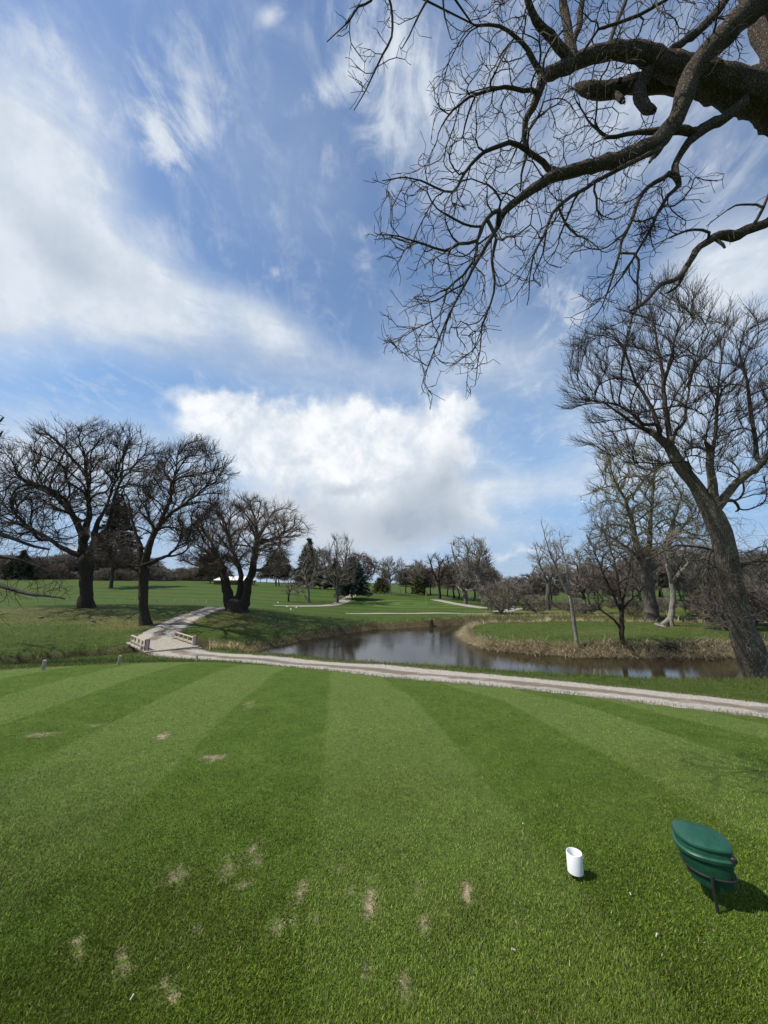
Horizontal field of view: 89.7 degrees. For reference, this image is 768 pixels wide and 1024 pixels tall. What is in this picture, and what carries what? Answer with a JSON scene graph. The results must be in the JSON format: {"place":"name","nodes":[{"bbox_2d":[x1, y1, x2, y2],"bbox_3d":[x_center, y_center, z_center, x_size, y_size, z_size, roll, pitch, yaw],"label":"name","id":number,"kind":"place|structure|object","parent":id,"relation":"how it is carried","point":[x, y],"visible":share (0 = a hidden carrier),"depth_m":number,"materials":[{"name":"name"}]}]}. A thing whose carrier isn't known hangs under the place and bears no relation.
{"place":"outdoors","nodes":[
{"label":"outdoors","id":0,"kind":"place"},
{"bbox_2d":[133,607,224,640],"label":"hillside path","id":1,"kind":"structure","parent":0,"point":[166,629],"depth_m":26.78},
{"bbox_2d":[274,594,355,606],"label":"fairway path","id":2,"kind":"structure","parent":0,"point":[345,600],"depth_m":62.40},
{"bbox_2d":[0,579,767,1023],"bbox_3d":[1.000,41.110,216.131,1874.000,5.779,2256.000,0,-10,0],"label":"ground","id":3,"kind":"structure","parent":0,"point":[264,597],"depth_m":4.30,"materials":[{"name":"plant"}]},
{"bbox_2d":[0,553,18,571],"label":"bare tree","id":4,"kind":"object","parent":3,"relation":"on","point":[2,563],"visible":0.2,"depth_m":114.09,"materials":[{"name":"brown wood"}]},
{"bbox_2d":[0,550,40,579],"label":"spruce tree","id":5,"kind":"object","parent":3,"relation":"on","point":[20,569],"visible":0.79,"depth_m":104.72,"materials":[{"name":"plant"}]},
{"bbox_2d":[0,415,82,625],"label":"oak tree","id":6,"kind":"object","parent":3,"relation":"on","point":[9,558],"visible":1,"depth_m":15.42,"materials":[{"name":"brown plant"}]},
{"bbox_2d":[30,555,53,573],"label":"bare tree","id":7,"kind":"object","parent":3,"relation":"on","point":[36,562],"visible":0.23,"depth_m":114.19,"materials":[{"name":"plant"}]},
{"bbox_2d":[41,660,46,669],"bbox_3d":[-9.628,4.370,10.922,0.101,0.353,0.060,2,-11,-13],"label":"marker stake","id":8,"kind":"object","parent":3,"relation":"on","point":[44,662],"visible":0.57,"depth_m":10.91,"materials":[{"name":"grey wood"}]},
{"bbox_2d":[44,563,67,579],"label":"bare tree","id":9,"kind":"object","parent":3,"relation":"on","point":[63,567],"visible":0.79,"depth_m":114.12,"materials":[{"name":"brown wood"}]},
{"bbox_2d":[43,555,69,571],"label":"bare tree","id":10,"kind":"object","parent":3,"relation":"on","point":[56,560],"visible":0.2,"depth_m":124.02,"materials":[{"name":"grey plant"}]},
{"bbox_2d":[44,569,75,578],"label":"bare bush","id":11,"kind":"object","parent":3,"relation":"on","point":[64,575],"visible":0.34,"depth_m":119.42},
{"bbox_2d":[48,552,77,576],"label":"bare tree","id":12,"kind":"object","parent":3,"relation":"on","point":[69,557],"visible":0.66,"depth_m":125.68,"materials":[{"name":"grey plant"}]},
{"bbox_2d":[1,643,134,661],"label":"dry grass","id":13,"kind":"structure","parent":3,"relation":"on","point":[56,657],"depth_m":18.66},
{"bbox_2d":[62,572,78,578],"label":"bare bush","id":14,"kind":"object","parent":3,"relation":"on","point":[74,573],"visible":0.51,"depth_m":121.52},
{"bbox_2d":[0,412,172,607],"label":"oak tree","id":15,"kind":"object","parent":3,"relation":"on","point":[85,599],"visible":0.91,"depth_m":33.98,"materials":[{"name":"brown plant"}]},
{"bbox_2d":[93,570,110,580],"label":"bare bush","id":16,"kind":"object","parent":3,"relation":"on","point":[97,573],"visible":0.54,"depth_m":111.50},
{"bbox_2d":[94,568,125,580],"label":"bare bush","id":17,"kind":"object","parent":3,"relation":"on","point":[117,574],"visible":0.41,"depth_m":113.84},
{"bbox_2d":[101,569,128,580],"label":"bare bush","id":18,"kind":"object","parent":3,"relation":"on","point":[120,575],"visible":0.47,"depth_m":114.37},
{"bbox_2d":[89,492,144,587],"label":"pine tree","id":19,"kind":"object","parent":3,"relation":"on","point":[112,528],"visible":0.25,"depth_m":85.76,"materials":[{"name":"plant"}]},
{"bbox_2d":[121,571,137,580],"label":"bare bush","id":20,"kind":"object","parent":3,"relation":"on","point":[130,575],"visible":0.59,"depth_m":114.75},
{"bbox_2d":[134,557,165,571],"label":"bare tree","id":21,"kind":"object","parent":3,"relation":"on","point":[158,564],"visible":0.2,"depth_m":122.74,"materials":[{"name":"plant"}]},
{"bbox_2d":[79,433,240,625],"bbox_3d":[-16.202,1.285,26.989,13.229,14.245,9.096,0,-10,0],"label":"oak tree","id":22,"kind":"object","parent":3,"relation":"on","point":[142,562],"visible":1,"depth_m":26.54,"materials":[{"name":"brown plant"}]},
{"bbox_2d":[149,567,172,580],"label":"bare bush","id":23,"kind":"object","parent":3,"relation":"on","point":[160,570],"visible":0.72,"depth_m":118.94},
{"bbox_2d":[126,631,201,652],"bbox_3d":[-12.130,7.387,21.015,2.750,1.438,4.360,10,-14,-43],"label":"footbridge","id":24,"kind":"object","parent":3,"relation":"on","point":[178,643],"visible":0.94,"depth_m":20.57,"materials":[{"name":"concrete"}]},
{"bbox_2d":[170,574,182,580],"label":"bare bush","id":25,"kind":"object","parent":3,"relation":"on","point":[177,578],"visible":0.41,"depth_m":128.01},
{"bbox_2d":[172,567,193,580],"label":"bare bush","id":26,"kind":"object","parent":3,"relation":"on","point":[183,570],"visible":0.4,"depth_m":133.73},
{"bbox_2d":[185,568,209,580],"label":"bare bush","id":27,"kind":"object","parent":3,"relation":"on","point":[193,574],"visible":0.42,"depth_m":130.77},
{"bbox_2d":[193,549,229,582],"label":"pine tree","id":28,"kind":"object","parent":3,"relation":"on","point":[199,575],"visible":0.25,"depth_m":102.25,"materials":[{"name":"plant"}]},
{"bbox_2d":[203,640,249,651],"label":"dry grass","id":29,"kind":"structure","parent":3,"relation":"on","point":[231,647],"depth_m":20.85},
{"bbox_2d":[212,576,255,584],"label":"pavilion","id":30,"kind":"structure","parent":3,"relation":"on","point":[218,581],"depth_m":96.31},
{"bbox_2d":[169,488,317,612],"bbox_3d":[-12.495,3.464,33.772,14.371,11.600,10.681,0,-10,0],"label":"oak tree","id":31,"kind":"object","parent":3,"relation":"on","point":[239,601],"visible":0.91,"depth_m":33.12,"materials":[{"name":"brown plant"}]},
{"bbox_2d":[259,552,292,585],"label":"pine tree","id":32,"kind":"object","parent":3,"relation":"on","point":[268,576],"visible":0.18,"depth_m":99.70,"materials":[{"name":"plant"}]},
{"bbox_2d":[267,552,292,585],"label":"bare tree","id":33,"kind":"object","parent":3,"relation":"on","point":[284,565],"visible":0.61,"depth_m":95.42,"materials":[{"name":"plant"}]},
{"bbox_2d":[277,577,304,601],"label":"sapling","id":34,"kind":"object","parent":3,"relation":"on","point":[289,594],"visible":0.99,"depth_m":61.75,"materials":[{"name":"plant"}]},
{"bbox_2d":[288,537,324,587],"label":"spruce tree","id":35,"kind":"object","parent":3,"relation":"on","point":[310,543],"visible":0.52,"depth_m":92.22,"materials":[{"name":"plant"}]},
{"bbox_2d":[294,541,329,601],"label":"birch tree","id":36,"kind":"object","parent":3,"relation":"on","point":[307,598],"visible":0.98,"depth_m":62.81,"materials":[{"name":"brown plant"}]},
{"bbox_2d":[309,546,334,588],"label":"bare tree","id":37,"kind":"object","parent":3,"relation":"on","point":[320,561],"visible":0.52,"depth_m":92.65,"materials":[{"name":"grey plant"}]},
{"bbox_2d":[323,558,340,588],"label":"spruce tree","id":38,"kind":"object","parent":3,"relation":"on","point":[327,585],"visible":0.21,"depth_m":94.62,"materials":[{"name":"green wood"}]},
{"bbox_2d":[318,533,360,602],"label":"bare tree","id":39,"kind":"object","parent":3,"relation":"on","point":[339,573],"visible":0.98,"depth_m":63.76,"materials":[{"name":"brown plant"}]},
{"bbox_2d":[333,556,373,598],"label":"spruce tree","id":40,"kind":"object","parent":3,"relation":"on","point":[360,588],"visible":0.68,"depth_m":69.54,"materials":[{"name":"plant"}]},
{"bbox_2d":[346,552,378,583],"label":"bare tree","id":41,"kind":"object","parent":3,"relation":"on","point":[368,569],"visible":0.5,"depth_m":98.15,"materials":[{"name":"plant"}]},
{"bbox_2d":[371,577,389,593],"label":"juniper tree","id":42,"kind":"object","parent":3,"relation":"on","point":[382,587],"visible":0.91,"depth_m":87.75,"materials":[{"name":"plant"}]},
{"bbox_2d":[376,557,388,593],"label":"bare tree","id":43,"kind":"object","parent":3,"relation":"on","point":[377,569],"visible":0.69,"depth_m":88.17,"materials":[{"name":"grey plant"}]},
{"bbox_2d":[0,603,767,717],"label":"rough grass","id":44,"kind":"structure","parent":3,"relation":"on","point":[50,663],"depth_m":16.73,"materials":[{"name":"plant"}]},
{"bbox_2d":[379,556,400,594],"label":"bare tree","id":45,"kind":"object","parent":3,"relation":"on","point":[389,565],"visible":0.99,"depth_m":84.55,"materials":[{"name":"grey plant"}]},
{"bbox_2d":[395,556,406,589],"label":"bare tree","id":46,"kind":"object","parent":3,"relation":"on","point":[400,572],"visible":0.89,"depth_m":98.40,"materials":[{"name":"grey plant"}]},
{"bbox_2d":[394,569,413,592],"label":"bare tree","id":47,"kind":"object","parent":3,"relation":"on","point":[407,583],"visible":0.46,"depth_m":99.17,"materials":[{"name":"plant"}]},
{"bbox_2d":[406,560,429,594],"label":"bare tree","id":48,"kind":"object","parent":3,"relation":"on","point":[414,567],"visible":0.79,"depth_m":95.00,"materials":[{"name":"plant"}]},
{"bbox_2d":[411,575,426,594],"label":"juniper tree","id":49,"kind":"object","parent":3,"relation":"on","point":[419,587],"visible":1,"depth_m":91.80,"materials":[{"name":"plant"}]},
{"bbox_2d":[416,567,437,594],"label":"bare tree","id":50,"kind":"object","parent":3,"relation":"on","point":[428,583],"visible":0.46,"depth_m":94.75,"materials":[{"name":"plant"}]},
{"bbox_2d":[425,551,453,598],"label":"bare tree","id":51,"kind":"object","parent":3,"relation":"on","point":[441,576],"visible":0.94,"depth_m":79.81,"materials":[{"name":"brown wood"}]},
{"bbox_2d":[242,613,646,650],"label":"dry grass","id":52,"kind":"structure","parent":3,"relation":"on","point":[335,626],"depth_m":33.59,"materials":[{"name":"plant"}]},
{"bbox_2d":[432,560,463,597],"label":"bare tree","id":53,"kind":"object","parent":3,"relation":"on","point":[442,568],"visible":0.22,"depth_m":85.79,"materials":[{"name":"plant"}]},
{"bbox_2d":[443,566,468,598],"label":"bare tree","id":54,"kind":"object","parent":3,"relation":"on","point":[449,583],"visible":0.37,"depth_m":81.56,"materials":[{"name":"plant"}]},
{"bbox_2d":[452,556,494,600],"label":"bare tree","id":55,"kind":"object","parent":3,"relation":"on","point":[464,576],"visible":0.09,"depth_m":79.62,"materials":[{"name":"plant"}]},
{"bbox_2d":[450,534,498,603],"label":"bare tree","id":56,"kind":"object","parent":3,"relation":"on","point":[465,588],"visible":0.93,"depth_m":65.73,"materials":[{"name":"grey plant"}]},
{"bbox_2d":[460,539,496,603],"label":"bare tree","id":57,"kind":"object","parent":3,"relation":"on","point":[484,567],"visible":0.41,"depth_m":70.49,"materials":[{"name":"grey plant"}]},
{"bbox_2d":[460,561,503,600],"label":"bare tree","id":58,"kind":"object","parent":3,"relation":"on","point":[482,574],"visible":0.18,"depth_m":73.54,"materials":[{"name":"plant"}]},
{"bbox_2d":[473,569,506,601],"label":"bare tree","id":59,"kind":"object","parent":3,"relation":"on","point":[497,580],"visible":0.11,"depth_m":75.27,"materials":[{"name":"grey plant"}]},
{"bbox_2d":[476,579,524,613],"bbox_3d":[13.962,10.139,45.955,5.614,4.452,5.420,-7,-13,35],"label":"bare bush","id":60,"kind":"object","parent":3,"relation":"on","point":[496,604],"visible":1,"depth_m":45.21,"materials":[{"name":"plant"}]},
{"bbox_2d":[504,575,523,592],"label":"bare tree","id":61,"kind":"object","parent":3,"relation":"on","point":[511,580],"visible":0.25,"depth_m":111.67,"materials":[{"name":"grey plant"}]},
{"bbox_2d":[513,582,534,599],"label":"bare tree","id":62,"kind":"object","parent":3,"relation":"on","point":[524,587],"visible":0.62,"depth_m":65.29,"materials":[{"name":"plant"}]},
{"bbox_2d":[514,573,546,603],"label":"bare tree","id":63,"kind":"object","parent":3,"relation":"on","point":[527,579],"visible":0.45,"depth_m":76.32,"materials":[{"name":"plant"}]},
{"bbox_2d":[521,594,549,613],"bbox_3d":[17.981,11.022,46.137,3.362,2.528,3.482,-9,-14,41],"label":"bare bush","id":64,"kind":"object","parent":3,"relation":"on","point":[540,599],"visible":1,"depth_m":45.80,"materials":[{"name":"plant"}]},
{"bbox_2d":[537,599,555,607],"bbox_3d":[22.621,12.881,53.754,2.818,1.636,2.857,4,-11,-23],"label":"bare bush","id":65,"kind":"object","parent":3,"relation":"on","point":[552,605],"visible":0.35,"depth_m":53.23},
{"bbox_2d":[327,0,767,409],"bbox_3d":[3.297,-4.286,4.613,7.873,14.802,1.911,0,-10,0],"label":"oak tree","id":66,"kind":"object","parent":3,"relation":"on","point":[704,75],"visible":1,"depth_m":4.59,"materials":[{"name":"brown plant"}]},
{"bbox_2d":[625,202,669,249],"bbox_3d":[3.095,-3.322,4.506,0.406,0.410,0.424,4,-11,-19],"label":"bird nest","id":67,"kind":"object","parent":66,"relation":"attached to","point":[649,229],"visible":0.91,"depth_m":4.48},
{"bbox_2d":[525,540,574,609],"bbox_3d":[22.009,8.365,51.217,8.388,10.212,6.246,6,-12,-31],"label":"bare tree","id":68,"kind":"object","parent":3,"relation":"on","point":[544,576],"visible":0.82,"depth_m":51.80,"materials":[{"name":"grey plant"}]},
{"bbox_2d":[528,560,571,600],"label":"bare tree","id":69,"kind":"object","parent":3,"relation":"on","point":[555,586],"visible":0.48,"depth_m":73.87,"materials":[{"name":"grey plant"}]},
{"bbox_2d":[541,518,579,647],"bbox_3d":[10.124,4.039,21.701,2.021,7.575,2.858,-4,-11,23],"label":"sapling","id":70,"kind":"object","parent":3,"relation":"on","point":[568,591],"visible":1,"depth_m":21.95,"materials":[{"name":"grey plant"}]},
{"bbox_2d":[554,569,575,593],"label":"bare tree","id":71,"kind":"object","parent":3,"relation":"on","point":[561,585],"visible":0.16,"depth_m":72.33,"materials":[{"name":"plant"}]},
{"bbox_2d":[458,610,684,617],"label":"dry grass","id":72,"kind":"structure","parent":3,"relation":"on","point":[559,615],"depth_m":40.32,"materials":[{"name":"plant"}]},
{"bbox_2d":[565,580,581,605],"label":"bare tree","id":73,"kind":"object","parent":3,"relation":"on","point":[573,595],"visible":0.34,"depth_m":65.11,"materials":[{"name":"grey plant"}]},
{"bbox_2d":[566,847,583,878],"bbox_3d":[1.181,2.222,2.380,0.092,0.220,0.092,-9,-14,40],"label":"tee marker","id":74,"kind":"object","parent":3,"relation":"on","point":[574,858],"visible":0.98,"depth_m":2.36,"materials":[{"name":"white plastic"}]},
{"bbox_2d":[561,598,589,614],"bbox_3d":[20.530,10.194,41.327,3.168,2.078,3.059,1,-10,-3],"label":"bare bush","id":75,"kind":"object","parent":3,"relation":"on","point":[574,601],"visible":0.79,"depth_m":41.13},
{"bbox_2d":[559,546,605,613],"bbox_3d":[23.021,7.898,45.011,5.250,8.205,7.512,-3,-11,18],"label":"bare tree","id":76,"kind":"object","parent":3,"relation":"on","point":[577,583],"visible":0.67,"depth_m":44.79,"materials":[{"name":"plant"}]},
{"bbox_2d":[569,562,604,603],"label":"bare tree","id":77,"kind":"object","parent":3,"relation":"on","point":[581,581],"visible":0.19,"depth_m":67.68,"materials":[{"name":"plant"}]},
{"bbox_2d":[586,604,597,612],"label":"bare bush","id":78,"kind":"object","parent":3,"relation":"on","point":[590,610],"visible":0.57,"depth_m":45.60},
{"bbox_2d":[452,615,767,660],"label":"dry grass","id":79,"kind":"structure","parent":3,"relation":"on","point":[465,635],"depth_m":21.96,"materials":[{"name":"plant"}]},
{"bbox_2d":[574,522,658,652],"bbox_3d":[13.076,4.339,21.517,4.080,7.795,5.808,-9,-14,41],"label":"bare tree","id":80,"kind":"object","parent":3,"relation":"on","point":[621,606],"visible":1,"depth_m":21.73,"materials":[{"name":"plant"}]},
{"bbox_2d":[596,569,637,597],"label":"bare tree","id":81,"kind":"object","parent":3,"relation":"on","point":[614,583],"visible":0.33,"depth_m":66.82,"materials":[{"name":"plant"}]},
{"bbox_2d":[619,574,632,597],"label":"bare tree","id":82,"kind":"object","parent":3,"relation":"on","point":[627,590],"visible":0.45,"depth_m":63.04,"materials":[{"name":"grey plant"}]},
{"bbox_2d":[618,598,642,614],"bbox_3d":[25.445,9.850,39.742,2.561,1.990,2.596,-7,-13,34],"label":"bare bush","id":83,"kind":"object","parent":3,"relation":"on","point":[638,609],"visible":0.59,"depth_m":39.33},
{"bbox_2d":[616,553,658,601],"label":"bare tree","id":84,"kind":"object","parent":3,"relation":"on","point":[634,570],"visible":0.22,"depth_m":69.78,"materials":[{"name":"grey plant"}]},
{"bbox_2d":[579,438,713,621],"bbox_3d":[25.426,1.511,37.239,16.136,18.731,8.983,4,-11,-20],"label":"bare tree","id":85,"kind":"object","parent":3,"relation":"on","point":[651,609],"visible":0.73,"depth_m":36.45,"materials":[{"name":"grey plant"}]},
{"bbox_2d":[633,554,680,603],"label":"bare tree","id":86,"kind":"object","parent":3,"relation":"on","point":[658,582],"visible":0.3,"depth_m":73.35,"materials":[{"name":"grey plant"}]},
{"bbox_2d":[552,259,767,678],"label":"cottonwood tree","id":87,"kind":"object","parent":3,"relation":"on","point":[751,663],"visible":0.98,"depth_m":14.53,"materials":[{"name":"brown plant"}]},
{"bbox_2d":[649,470,767,667],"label":"vine","id":88,"kind":"object","parent":87,"relation":"attached to","point":[728,556],"visible":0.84,"depth_m":14.48,"materials":[{"name":"plant"}]},
{"bbox_2d":[633,545,688,597],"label":"bare tree","id":89,"kind":"object","parent":3,"relation":"on","point":[659,593],"visible":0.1,"depth_m":74.42,"materials":[{"name":"brown wood"}]},
{"bbox_2d":[659,617,668,624],"bbox_3d":[21.056,8.065,28.778,1.649,0.929,0.310,5,-12,-26],"label":"fallen log","id":90,"kind":"object","parent":3,"relation":"on","point":[665,621],"visible":0.66,"depth_m":28.56,"materials":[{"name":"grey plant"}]},
{"bbox_2d":[656,597,676,612],"bbox_3d":[32.907,11.045,45.715,3.033,2.030,3.142,-8,-13,36],"label":"bare bush","id":91,"kind":"object","parent":3,"relation":"on","point":[664,607],"visible":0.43,"depth_m":45.32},
{"bbox_2d":[657,642,684,652],"bbox_3d":[16.235,7.665,21.826,1.300,0.621,0.388,-1,-10,4],"label":"fallen log","id":92,"kind":"object","parent":3,"relation":"on","point":[668,645],"visible":0.89,"depth_m":21.72,"materials":[{"name":"brown wood"}]},
{"bbox_2d":[643,524,713,625],"bbox_3d":[22.422,4.835,28.554,7.937,7.752,4.265,5,-11,-24],"label":"bare tree","id":93,"kind":"object","parent":3,"relation":"on","point":[671,613],"visible":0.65,"depth_m":28.63,"materials":[{"name":"brown plant"}]},
{"bbox_2d":[676,573,718,621],"bbox_3d":[30.494,8.405,35.826,5.076,5.640,5.258,8,-13,-36],"label":"bare bush","id":94,"kind":"object","parent":3,"relation":"on","point":[688,606],"visible":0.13,"depth_m":36.30,"materials":[{"name":"plant"}]},
{"bbox_2d":[680,554,714,584],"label":"bare tree","id":95,"kind":"object","parent":3,"relation":"on","point":[687,577],"visible":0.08,"depth_m":70.99,"materials":[{"name":"grey plant"}]},
{"bbox_2d":[672,820,737,914],"bbox_3d":[1.858,2.066,2.233,0.272,0.400,0.283,-4,-11,21],"label":"seed bin","id":96,"kind":"object","parent":3,"relation":"on","point":[709,860],"visible":1,"depth_m":2.17,"materials":[{"name":"green plastic"}]},
{"bbox_2d":[687,577,756,629],"bbox_3d":[23.255,6.347,26.656,3.692,4.013,3.743,10,-14,-44],"label":"bare bush","id":97,"kind":"object","parent":3,"relation":"on","point":[701,595],"visible":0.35,"depth_m":26.80,"materials":[{"name":"plant"}]},
{"bbox_2d":[708,580,767,625],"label":"bare bush","id":98,"kind":"object","parent":3,"relation":"on","point":[758,595],"visible":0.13,"depth_m":26.15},
{"bbox_2d":[740,549,767,582],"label":"bare tree","id":99,"kind":"object","parent":3,"relation":"on","point":[755,560],"visible":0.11,"depth_m":85.53,"materials":[{"name":"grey plant"}]},
{"bbox_2d":[740,548,767,581],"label":"bare tree","id":100,"kind":"object","parent":3,"relation":"on","point":[752,557],"visible":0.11,"depth_m":87.46,"materials":[{"name":"plant"}]},
{"bbox_2d":[743,574,767,620],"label":"bare bush","id":101,"kind":"object","parent":3,"relation":"on","point":[755,579],"visible":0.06,"depth_m":29.33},
{"bbox_2d":[745,557,766,588],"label":"bare tree","id":102,"kind":"object","parent":3,"relation":"on","point":[755,575],"visible":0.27,"depth_m":64.27,"materials":[{"name":"grey plant"}]},
{"bbox_2d":[747,563,767,584],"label":"bare tree","id":103,"kind":"object","parent":3,"relation":"on","point":[765,572],"visible":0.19,"depth_m":69.65,"materials":[{"name":"brown wood"}]},
{"bbox_2d":[753,583,767,622],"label":"bare bush","id":104,"kind":"object","parent":3,"relation":"on","point":[766,615],"visible":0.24,"depth_m":27.54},
{"bbox_2d":[0,0,767,582],"label":"sky","id":105,"kind":"structure","parent":0,"point":[187,208],"materials":[{"name":"blue"}]},
{"bbox_2d":[346,613,491,613],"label":"fairway path","id":106,"kind":"structure","parent":0,"point":[405,613],"depth_m":45.81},
{"bbox_2d":[147,649,767,717],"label":"gravel path","id":107,"kind":"structure","parent":0,"point":[699,702],"depth_m":11.54,"materials":[{"name":"gravel"}]},
{"bbox_2d":[431,599,486,607],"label":"fairway path","id":108,"kind":"structure","parent":0,"point":[459,604],"depth_m":64.32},
{"bbox_2d":[247,624,737,679],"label":"water","id":109,"kind":"structure","parent":0,"point":[432,645],"depth_m":21.45,"materials":[{"name":"black liquid"}]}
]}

